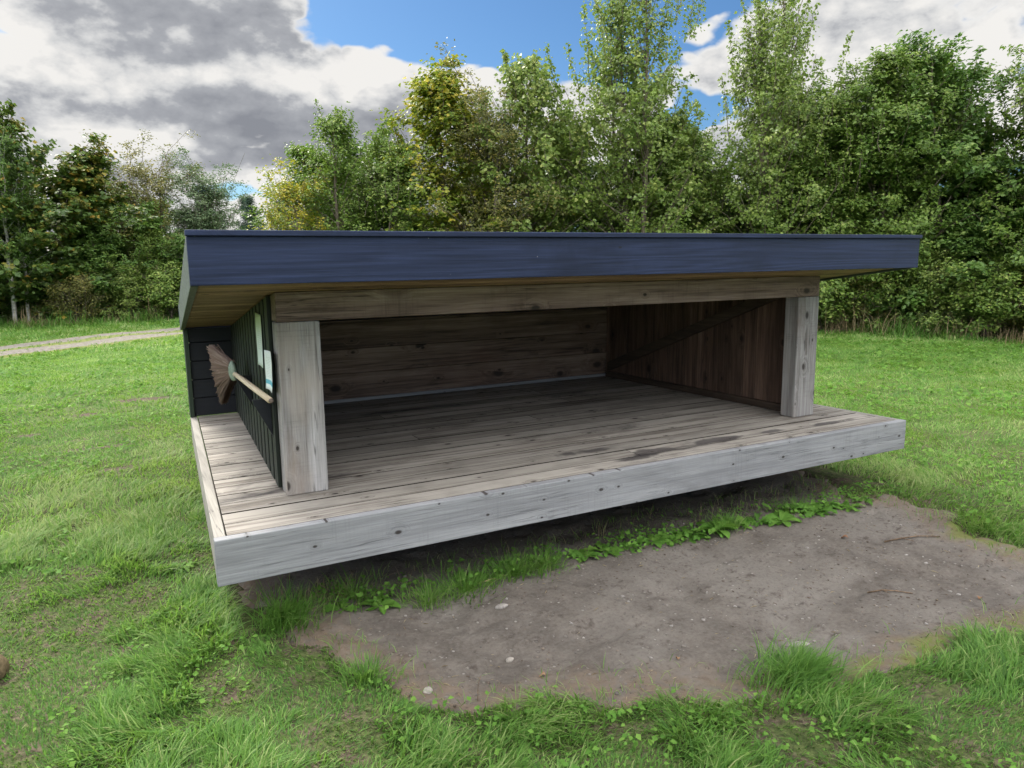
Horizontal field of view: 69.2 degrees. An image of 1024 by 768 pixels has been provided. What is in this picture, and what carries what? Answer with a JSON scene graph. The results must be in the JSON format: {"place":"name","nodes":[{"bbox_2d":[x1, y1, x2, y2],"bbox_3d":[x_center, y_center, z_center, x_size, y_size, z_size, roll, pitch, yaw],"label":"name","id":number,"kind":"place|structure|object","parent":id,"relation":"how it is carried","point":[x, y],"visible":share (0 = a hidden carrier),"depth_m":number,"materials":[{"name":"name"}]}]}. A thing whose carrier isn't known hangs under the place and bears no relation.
{"place":"outdoors","nodes":[
{"label":"outdoors","id":0,"kind":"place"},
{"bbox_2d":[0,302,178,329],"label":"tall grass","id":1,"kind":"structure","parent":0,"point":[108,320],"depth_m":20.79,"materials":[{"name":"green plant"}]},
{"bbox_2d":[0,327,182,357],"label":"path","id":2,"kind":"structure","parent":0,"point":[64,345],"depth_m":15.85,"materials":[{"name":"beige gravel"}]},
{"bbox_2d":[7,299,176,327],"bbox_3d":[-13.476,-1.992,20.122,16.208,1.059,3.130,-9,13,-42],"label":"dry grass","id":3,"kind":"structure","parent":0,"point":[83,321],"depth_m":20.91,"materials":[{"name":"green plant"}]},
{"bbox_2d":[0,312,1023,767],"bbox_3d":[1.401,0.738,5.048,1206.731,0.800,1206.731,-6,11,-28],"label":"ground","id":4,"kind":"structure","parent":0,"point":[836,480],"depth_m":3.14,"materials":[{"name":"green plant"}]},
{"bbox_2d":[0,654,9,679],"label":"stone","id":5,"kind":"object","parent":4,"relation":"on","point":[4,666],"visible":1,"depth_m":2.91,"materials":[{"name":"beige stone"}]},
{"bbox_2d":[0,260,11,317],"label":"hornbeam tree","id":6,"kind":"object","parent":4,"relation":"on","point":[4,305],"visible":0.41,"depth_m":21.21,"materials":[{"name":"green plant"}]},
{"bbox_2d":[0,123,43,321],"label":"birch tree","id":7,"kind":"object","parent":4,"relation":"on","point":[4,149],"visible":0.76,"depth_m":20.46,"materials":[{"name":"green plant"}]},
{"bbox_2d":[0,146,54,321],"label":"birch tree","id":8,"kind":"object","parent":4,"relation":"on","point":[23,257],"visible":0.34,"depth_m":21.06,"materials":[{"name":"green plant"}]},
{"bbox_2d":[0,239,59,321],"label":"broadleaf tree","id":9,"kind":"object","parent":4,"relation":"on","point":[19,310],"visible":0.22,"depth_m":21.73,"materials":[{"name":"green plant"}]},
{"bbox_2d":[0,99,87,319],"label":"maple tree","id":10,"kind":"object","parent":4,"relation":"on","point":[37,154],"visible":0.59,"depth_m":20.79,"materials":[{"name":"green plant"}]},
{"bbox_2d":[24,272,115,323],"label":"shrub","id":11,"kind":"object","parent":4,"relation":"on","point":[59,287],"visible":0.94,"depth_m":21.19,"materials":[{"name":"green plant"}]},
{"bbox_2d":[0,132,169,319],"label":"maple tree","id":12,"kind":"object","parent":4,"relation":"on","point":[81,186],"visible":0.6,"depth_m":21.79,"materials":[{"name":"green plant"}]},
{"bbox_2d":[44,234,142,319],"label":"broadleaf tree","id":13,"kind":"object","parent":4,"relation":"on","point":[100,260],"visible":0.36,"depth_m":21.93,"materials":[{"name":"green plant"}]},
{"bbox_2d":[46,182,165,239],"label":"broadleaf tree","id":14,"kind":"object","parent":4,"relation":"on","point":[113,205],"depth_m":25.33,"materials":[{"name":"green plant"}]},
{"bbox_2d":[38,199,183,318],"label":"broadleaf tree","id":15,"kind":"object","parent":4,"relation":"on","point":[99,243],"visible":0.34,"depth_m":22.22,"materials":[{"name":"green plant"}]},
{"bbox_2d":[92,260,159,318],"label":"shrub","id":16,"kind":"object","parent":4,"relation":"on","point":[127,304],"visible":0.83,"depth_m":21.81,"materials":[{"name":"green plant"}]},
{"bbox_2d":[54,128,215,310],"bbox_3d":[-12.044,-5.157,24.036,4.948,6.048,4.283,-5,10,-25],"label":"hawthorn tree","id":17,"kind":"object","parent":4,"relation":"on","point":[159,188],"visible":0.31,"depth_m":23.83,"materials":[{"name":"green plant"}]},
{"bbox_2d":[115,227,180,313],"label":"hornbeam tree","id":18,"kind":"object","parent":4,"relation":"on","point":[146,238],"visible":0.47,"depth_m":22.67,"materials":[{"name":"green plant"}]},
{"bbox_2d":[119,260,182,317],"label":"shrub","id":19,"kind":"object","parent":4,"relation":"on","point":[164,287],"visible":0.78,"depth_m":21.98,"materials":[{"name":"green plant"}]},
{"bbox_2d":[135,232,184,312],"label":"broadleaf tree","id":20,"kind":"object","parent":4,"relation":"on","point":[178,246],"visible":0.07,"depth_m":22.68,"materials":[{"name":"green plant"}]},
{"bbox_2d":[137,197,201,254],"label":"broadleaf tree","id":21,"kind":"object","parent":4,"relation":"on","point":[169,233],"visible":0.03,"depth_m":27.19,"materials":[{"name":"green plant"}]},
{"bbox_2d":[167,561,196,572],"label":"weed plant","id":22,"kind":"object","parent":4,"relation":"on","point":[186,567],"visible":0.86,"depth_m":3.94,"materials":[{"name":"green plant"}]},
{"bbox_2d":[173,586,221,609],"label":"weed plant","id":23,"kind":"object","parent":4,"relation":"on","point":[187,601],"visible":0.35,"depth_m":3.52,"materials":[{"name":"green plant"}]},
{"bbox_2d":[152,139,255,269],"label":"willow tree","id":24,"kind":"object","parent":4,"relation":"on","point":[206,201],"visible":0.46,"depth_m":24.22,"materials":[{"name":"green plant"}]},
{"bbox_2d":[230,194,266,229],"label":"conifer tree","id":25,"kind":"object","parent":4,"relation":"on","point":[246,204],"visible":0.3,"depth_m":45.71,"materials":[{"name":"green plant"}]},
{"bbox_2d":[246,154,335,230],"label":"young tree","id":26,"kind":"object","parent":4,"relation":"on","point":[287,190],"visible":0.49,"depth_m":16.36,"materials":[{"name":"green plant"}]},
{"bbox_2d":[240,135,374,230],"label":"hornbeam tree","id":27,"kind":"object","parent":4,"relation":"on","point":[295,151],"visible":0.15,"depth_m":18.17,"materials":[{"name":"green plant"}]},
{"bbox_2d":[290,98,387,230],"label":"young tree","id":28,"kind":"object","parent":4,"relation":"on","point":[334,128],"visible":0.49,"depth_m":16.38,"materials":[{"name":"green plant"}]},
{"bbox_2d":[321,114,436,230],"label":"hornbeam tree","id":29,"kind":"object","parent":4,"relation":"on","point":[380,186],"visible":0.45,"depth_m":16.48,"materials":[{"name":"green plant"}]},
{"bbox_2d":[306,137,455,230],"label":"broadleaf tree","id":30,"kind":"object","parent":4,"relation":"on","point":[348,189],"visible":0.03,"depth_m":18.10,"materials":[{"name":"green plant"}]},
{"bbox_2d":[369,51,525,231],"bbox_3d":[-1.254,-4.235,16.844,4.082,6.209,4.004,-6,10,-26],"label":"maple tree","id":31,"kind":"object","parent":4,"relation":"on","point":[435,90],"visible":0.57,"depth_m":16.18,"materials":[{"name":"green plant"}]},
{"bbox_2d":[416,144,516,230],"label":"hornbeam tree","id":32,"kind":"object","parent":4,"relation":"on","point":[489,194],"visible":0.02,"depth_m":17.97,"materials":[{"name":"green plant"}]},
{"bbox_2d":[407,39,580,231],"bbox_3d":[-0.326,-4.046,16.254,4.105,6.048,4.742,0,9,5],"label":"hawthorn tree","id":33,"kind":"object","parent":4,"relation":"on","point":[500,128],"visible":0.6,"depth_m":15.72,"materials":[{"name":"green plant"}]},
{"bbox_2d":[0,336,1023,767],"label":"clover","id":34,"kind":"object","parent":4,"relation":"on","point":[476,708],"visible":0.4,"depth_m":5.52,"materials":[{"name":"green plant"}]},
{"bbox_2d":[452,48,614,231],"bbox_3d":[0.615,-4.214,16.658,3.659,6.193,3.756,-9,12,-41],"label":"poplar tree","id":35,"kind":"object","parent":4,"relation":"on","point":[529,103],"visible":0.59,"depth_m":15.86,"materials":[{"name":"green plant"}]},
{"bbox_2d":[498,172,590,231],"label":"broadleaf tree","id":36,"kind":"object","parent":4,"relation":"on","point":[536,212],"visible":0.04,"depth_m":17.95,"materials":[{"name":"green plant"}]},
{"bbox_2d":[513,141,639,232],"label":"broadleaf tree","id":37,"kind":"object","parent":4,"relation":"on","point":[591,176],"visible":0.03,"depth_m":17.91,"materials":[{"name":"green plant"}]},
{"bbox_2d":[214,470,1023,713],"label":"bare earth","id":38,"kind":"structure","parent":4,"relation":"on","point":[489,628],"depth_m":3.54,"materials":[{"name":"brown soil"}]},
{"bbox_2d":[208,575,358,645],"bbox_3d":[-0.999,0.964,3.313,0.704,0.246,0.688,-6,11,-28],"label":"grass tuft","id":39,"kind":"object","parent":38,"relation":"on","point":[275,618],"visible":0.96,"depth_m":3.26,"materials":[{"name":"green plant"}]},
{"bbox_2d":[321,599,357,612],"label":"weed plant","id":40,"kind":"object","parent":38,"relation":"on","point":[329,607],"visible":0.88,"depth_m":3.47,"materials":[{"name":"green plant"}]},
{"bbox_2d":[308,563,393,611],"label":"grass tuft","id":41,"kind":"object","parent":38,"relation":"on","point":[352,590],"visible":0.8,"depth_m":3.61,"materials":[{"name":"green plant"}]},
{"bbox_2d":[308,641,418,694],"bbox_3d":[-0.572,1.096,2.862,0.464,0.121,0.336,-6,11,-28],"label":"grass tuft","id":42,"kind":"object","parent":38,"relation":"on","point":[360,674],"visible":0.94,"depth_m":2.87,"materials":[{"name":"green plant"}]},
{"bbox_2d":[361,596,400,613],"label":"weed plant","id":43,"kind":"object","parent":38,"relation":"on","point":[381,608],"visible":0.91,"depth_m":3.53,"materials":[{"name":"green plant"}]},
{"bbox_2d":[377,574,473,613],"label":"grass tuft","id":44,"kind":"object","parent":38,"relation":"on","point":[433,598],"visible":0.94,"depth_m":3.58,"materials":[{"name":"green plant"}]},
{"bbox_2d":[411,550,514,608],"bbox_3d":[-0.256,0.972,3.690,0.595,0.171,0.590,3,10,24],"label":"grass tuft","id":45,"kind":"object","parent":38,"relation":"on","point":[469,588],"visible":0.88,"depth_m":3.69,"materials":[{"name":"green plant"}]},
{"bbox_2d":[452,569,481,584],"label":"weed plant","id":46,"kind":"object","parent":38,"relation":"on","point":[466,575],"visible":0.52,"depth_m":3.83,"materials":[{"name":"green plant"}]},
{"bbox_2d":[495,603,507,608],"bbox_3d":[-0.050,1.051,3.507,0.073,0.021,0.042,-8,12,-39],"label":"stone","id":47,"kind":"object","parent":38,"relation":"on","point":[501,605],"visible":1,"depth_m":3.50,"materials":[{"name":"beige stone"}]},
{"bbox_2d":[458,543,579,588],"bbox_3d":[0.048,0.934,3.803,0.626,0.161,0.591,3,10,24],"label":"grass tuft","id":48,"kind":"object","parent":38,"relation":"on","point":[514,573],"visible":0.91,"depth_m":3.85,"materials":[{"name":"green plant"}]},
{"bbox_2d":[257,478,830,610],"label":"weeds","id":49,"kind":"object","parent":38,"relation":"on","point":[474,557],"visible":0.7,"depth_m":3.78,"materials":[{"name":"plant"}]},
{"bbox_2d":[178,230,922,586],"bbox_3d":[0.066,-0.106,5.268,4.494,1.783,2.890,-6,11,-28],"label":"wooden shelter","id":50,"kind":"object","parent":38,"relation":"on","point":[428,388],"visible":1,"depth_m":4.39,"materials":[{"name":"grey wood"}]},
{"bbox_2d":[206,344,273,403],"bbox_3d":[-1.509,0.029,4.201,0.130,0.397,1.495,-7,11,-32],"label":"broom","id":51,"kind":"object","parent":50,"relation":"hanging from","point":[224,370],"visible":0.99,"depth_m":4.66,"materials":[{"name":"brown wicker"}]},
{"bbox_2d":[255,313,262,367],"bbox_3d":[-1.326,-0.229,3.897,0.010,0.280,0.236,-5,10,-24],"label":"notice","id":52,"kind":"object","parent":50,"relation":"attached to","point":[259,336],"visible":1,"depth_m":3.92,"materials":[{"name":"white paper"}]},
{"bbox_2d":[264,350,271,392],"bbox_3d":[-1.187,-0.065,3.622,0.016,0.208,0.251,-5,10,-24],"label":"notice","id":53,"kind":"object","parent":50,"relation":"attached to","point":[268,363],"visible":1,"depth_m":3.67,"materials":[{"name":"white paper"}]},
{"bbox_2d":[510,536,591,578],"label":"grass tuft","id":54,"kind":"object","parent":38,"relation":"on","point":[547,566],"visible":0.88,"depth_m":3.93,"materials":[{"name":"green plant"}]},
{"bbox_2d":[568,549,602,562],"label":"weed plant","id":55,"kind":"object","parent":38,"relation":"on","point":[580,552],"visible":0.92,"depth_m":4.05,"materials":[{"name":"green plant"}]},
{"bbox_2d":[584,542,623,556],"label":"weed plant","id":56,"kind":"object","parent":38,"relation":"on","point":[594,548],"visible":0.91,"depth_m":4.14,"materials":[{"name":"green plant"}]},
{"bbox_2d":[311,478,905,608],"bbox_3d":[0.837,0.869,4.319,3.925,0.133,0.469,-5,10,-25],"label":"ground cover","id":57,"kind":"object","parent":38,"relation":"on","point":[570,551],"visible":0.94,"depth_m":4.18,"materials":[{"name":"green plant"}]},
{"bbox_2d":[619,540,644,552],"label":"weed plant","id":58,"kind":"object","parent":38,"relation":"on","point":[624,543],"visible":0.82,"depth_m":4.18,"materials":[{"name":"green plant"}]},
{"bbox_2d":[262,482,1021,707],"bbox_3d":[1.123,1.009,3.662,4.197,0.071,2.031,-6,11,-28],"label":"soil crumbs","id":59,"kind":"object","parent":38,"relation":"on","point":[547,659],"visible":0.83,"depth_m":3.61,"materials":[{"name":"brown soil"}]},
{"bbox_2d":[636,533,671,547],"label":"weed plant","id":60,"kind":"object","parent":38,"relation":"on","point":[658,541],"visible":0.74,"depth_m":4.26,"materials":[{"name":"green plant"}]},
{"bbox_2d":[295,487,1021,701],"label":"pebbles","id":61,"kind":"object","parent":38,"relation":"on","point":[651,659],"visible":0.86,"depth_m":3.42,"materials":[{"name":"stone"}]},
{"bbox_2d":[669,526,709,542],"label":"weed plant","id":62,"kind":"object","parent":38,"relation":"on","point":[691,537],"visible":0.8,"depth_m":4.37,"materials":[{"name":"green plant"}]},
{"bbox_2d":[696,520,738,537],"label":"weed plant","id":63,"kind":"object","parent":38,"relation":"on","point":[723,532],"visible":0.89,"depth_m":4.41,"materials":[{"name":"green plant"}]},
{"bbox_2d":[701,506,766,532],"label":"grass tuft","id":64,"kind":"object","parent":38,"relation":"on","point":[732,519],"visible":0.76,"depth_m":4.52,"materials":[{"name":"green plant"}]},
{"bbox_2d":[720,515,752,528],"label":"weed plant","id":65,"kind":"object","parent":38,"relation":"on","point":[743,523],"visible":0.51,"depth_m":4.51,"materials":[{"name":"green plant"}]},
{"bbox_2d":[744,512,771,526],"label":"weed plant","id":66,"kind":"object","parent":38,"relation":"on","point":[765,520],"visible":0.91,"depth_m":4.58,"materials":[{"name":"green plant"}]},
{"bbox_2d":[768,510,801,526],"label":"weed plant","id":67,"kind":"object","parent":38,"relation":"on","point":[784,518],"visible":0.98,"depth_m":4.59,"materials":[{"name":"green plant"}]},
{"bbox_2d":[765,493,844,520],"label":"weeds","id":68,"kind":"object","parent":38,"relation":"on","point":[792,503],"visible":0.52,"depth_m":4.81,"materials":[{"name":"green plant"}]},
{"bbox_2d":[728,622,891,718],"bbox_3d":[1.099,1.050,2.821,0.677,0.180,0.588,-6,11,-28],"label":"grass tuft","id":69,"kind":"object","parent":38,"relation":"on","point":[797,669],"visible":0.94,"depth_m":2.79,"materials":[{"name":"green plant"}]},
{"bbox_2d":[793,502,837,517],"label":"weed plant","id":70,"kind":"object","parent":38,"relation":"on","point":[830,508],"visible":0.81,"depth_m":4.72,"materials":[{"name":"green plant"}]},
{"bbox_2d":[819,501,841,509],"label":"weed plant","id":71,"kind":"object","parent":38,"relation":"on","point":[835,505],"visible":0.41,"depth_m":4.84,"materials":[{"name":"green plant"}]},
{"bbox_2d":[836,501,865,511],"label":"weed plant","id":72,"kind":"object","parent":38,"relation":"on","point":[847,506],"visible":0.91,"depth_m":4.80,"materials":[{"name":"green plant"}]},
{"bbox_2d":[851,496,874,505],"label":"weed plant","id":73,"kind":"object","parent":38,"relation":"on","point":[868,499],"visible":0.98,"depth_m":4.88,"materials":[{"name":"green plant"}]},
{"bbox_2d":[867,589,912,593],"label":"twig","id":74,"kind":"object","parent":38,"relation":"on","point":[885,590],"visible":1,"depth_m":3.60,"materials":[{"name":"brown wood"}]},
{"bbox_2d":[884,535,939,542],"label":"twig","id":75,"kind":"object","parent":38,"relation":"on","point":[909,537],"visible":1,"depth_m":4.27,"materials":[{"name":"brown wood"}]},
{"bbox_2d":[522,0,737,232],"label":"aspen tree","id":76,"kind":"object","parent":4,"relation":"on","point":[644,89],"visible":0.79,"depth_m":15.43,"materials":[{"name":"green plant"}]},
{"bbox_2d":[587,104,750,232],"bbox_3d":[3.351,-3.653,16.586,3.756,4.954,3.659,5,11,33],"label":"poplar tree","id":77,"kind":"object","parent":4,"relation":"on","point":[696,193],"visible":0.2,"depth_m":16.05,"materials":[{"name":"green plant"}]},
{"bbox_2d":[598,95,739,232],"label":"hornbeam tree","id":78,"kind":"object","parent":4,"relation":"on","point":[700,138],"visible":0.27,"depth_m":16.12,"materials":[{"name":"green plant"}]},
{"bbox_2d":[685,165,756,233],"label":"broadleaf tree","id":79,"kind":"object","parent":4,"relation":"on","point":[724,206],"visible":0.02,"depth_m":18.00,"materials":[{"name":"green plant"}]},
{"bbox_2d":[691,107,854,233],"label":"hornbeam tree","id":80,"kind":"object","parent":4,"relation":"on","point":[784,202],"visible":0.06,"depth_m":15.77,"materials":[{"name":"green plant"}]},
{"bbox_2d":[698,0,860,233],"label":"aspen tree","id":81,"kind":"object","parent":4,"relation":"on","point":[772,79],"visible":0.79,"depth_m":15.16,"materials":[{"name":"green plant"}]},
{"bbox_2d":[720,60,901,312],"bbox_3d":[6.765,-4.237,16.540,4.029,6.080,4.290,7,12,40],"label":"hornbeam tree","id":82,"kind":"object","parent":4,"relation":"on","point":[832,128],"visible":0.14,"depth_m":15.54,"materials":[{"name":"green plant"}]},
{"bbox_2d":[745,58,902,321],"bbox_3d":[6.709,-4.007,16.196,3.261,5.700,3.472,4,10,26],"label":"hornbeam tree","id":83,"kind":"object","parent":4,"relation":"on","point":[804,153],"visible":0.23,"depth_m":15.44,"materials":[{"name":"green plant"}]},
{"bbox_2d":[818,272,890,328],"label":"shrub","id":84,"kind":"object","parent":4,"relation":"on","point":[829,310],"visible":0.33,"depth_m":15.34,"materials":[{"name":"green plant"}]},
{"bbox_2d":[821,196,903,327],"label":"hornbeam tree","id":85,"kind":"object","parent":4,"relation":"on","point":[868,218],"visible":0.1,"depth_m":15.62,"materials":[{"name":"green plant"}]},
{"bbox_2d":[821,271,912,329],"bbox_3d":[7.600,-1.889,15.707,1.973,1.650,1.631,-8,12,-36],"label":"shrub","id":86,"kind":"object","parent":4,"relation":"on","point":[863,305],"visible":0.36,"depth_m":15.48,"materials":[{"name":"green plant"}]},
{"bbox_2d":[802,41,982,312],"bbox_3d":[8.098,-4.131,15.943,3.972,5.998,3.796,-9,12,-41],"label":"hornbeam tree","id":87,"kind":"object","parent":4,"relation":"on","point":[885,112],"visible":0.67,"depth_m":14.93,"materials":[{"name":"green plant"}]},
{"bbox_2d":[861,271,943,319],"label":"shrub","id":88,"kind":"object","parent":4,"relation":"on","point":[896,291],"visible":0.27,"depth_m":15.23,"materials":[{"name":"green plant"}]},
{"bbox_2d":[852,199,958,326],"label":"broadleaf tree","id":89,"kind":"object","parent":4,"relation":"on","point":[903,210],"visible":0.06,"depth_m":15.72,"materials":[{"name":"green plant"}]},
{"bbox_2d":[880,239,979,330],"bbox_3d":[8.437,-1.951,14.971,2.014,2.017,1.895,-8,12,-36],"label":"shrub","id":90,"kind":"object","parent":4,"relation":"on","point":[937,271],"visible":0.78,"depth_m":14.69,"materials":[{"name":"green plant"}]},
{"bbox_2d":[855,28,1023,330],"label":"broadleaf tree","id":91,"kind":"object","parent":4,"relation":"on","point":[958,75],"visible":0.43,"depth_m":14.80,"materials":[{"name":"green plant"}]},
{"bbox_2d":[863,29,1022,303],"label":"hornbeam tree","id":92,"kind":"object","parent":4,"relation":"on","point":[954,119],"visible":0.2,"depth_m":15.11,"materials":[{"name":"green plant"}]},
{"bbox_2d":[912,203,1023,332],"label":"broadleaf tree","id":93,"kind":"object","parent":4,"relation":"on","point":[970,225],"visible":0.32,"depth_m":14.59,"materials":[{"name":"green plant"}]},
{"bbox_2d":[921,256,1023,336],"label":"shrub","id":94,"kind":"object","parent":4,"relation":"on","point":[988,303],"visible":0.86,"depth_m":14.06,"materials":[{"name":"green plant"}]},
{"bbox_2d":[941,180,1023,266],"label":"broadleaf tree","id":95,"kind":"object","parent":4,"relation":"on","point":[1003,221],"visible":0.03,"depth_m":15.42,"materials":[{"name":"green plant"}]},
{"bbox_2d":[942,44,1023,278],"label":"hornbeam tree","id":96,"kind":"object","parent":4,"relation":"on","point":[1011,131],"visible":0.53,"depth_m":14.46,"materials":[{"name":"green plant"}]},
{"bbox_2d":[944,259,1023,334],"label":"shrub","id":97,"kind":"object","parent":4,"relation":"on","point":[1013,326],"visible":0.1,"depth_m":14.55,"materials":[{"name":"green plant"}]},
{"bbox_2d":[970,216,1023,331],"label":"hornbeam tree","id":98,"kind":"object","parent":4,"relation":"on","point":[1015,231],"visible":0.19,"depth_m":14.49,"materials":[{"name":"green plant"}]},
{"bbox_2d":[987,174,1023,242],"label":"broadleaf tree","id":99,"kind":"object","parent":4,"relation":"on","point":[1010,220],"visible":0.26,"depth_m":14.08,"materials":[{"name":"green plant"}]},
{"bbox_2d":[992,270,1023,336],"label":"shrub","id":100,"kind":"object","parent":4,"relation":"on","point":[1019,322],"visible":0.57,"depth_m":14.07,"materials":[{"name":"green plant"}]},
{"bbox_2d":[0,0,1023,235],"label":"sky","id":101,"kind":"structure","parent":0,"point":[245,76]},
{"bbox_2d":[285,481,1019,703],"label":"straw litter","id":102,"kind":"object","parent":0,"point":[691,595],"visible":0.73,"depth_m":3.35,"materials":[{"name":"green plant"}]},
{"bbox_2d":[817,309,1023,347],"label":"tall grass","id":103,"kind":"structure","parent":0,"point":[901,330],"depth_m":14.64,"materials":[{"name":"green plant"}]},
{"bbox_2d":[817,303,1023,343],"bbox_3d":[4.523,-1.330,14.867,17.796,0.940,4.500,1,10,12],"label":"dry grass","id":104,"kind":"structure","parent":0,"point":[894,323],"depth_m":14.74,"materials":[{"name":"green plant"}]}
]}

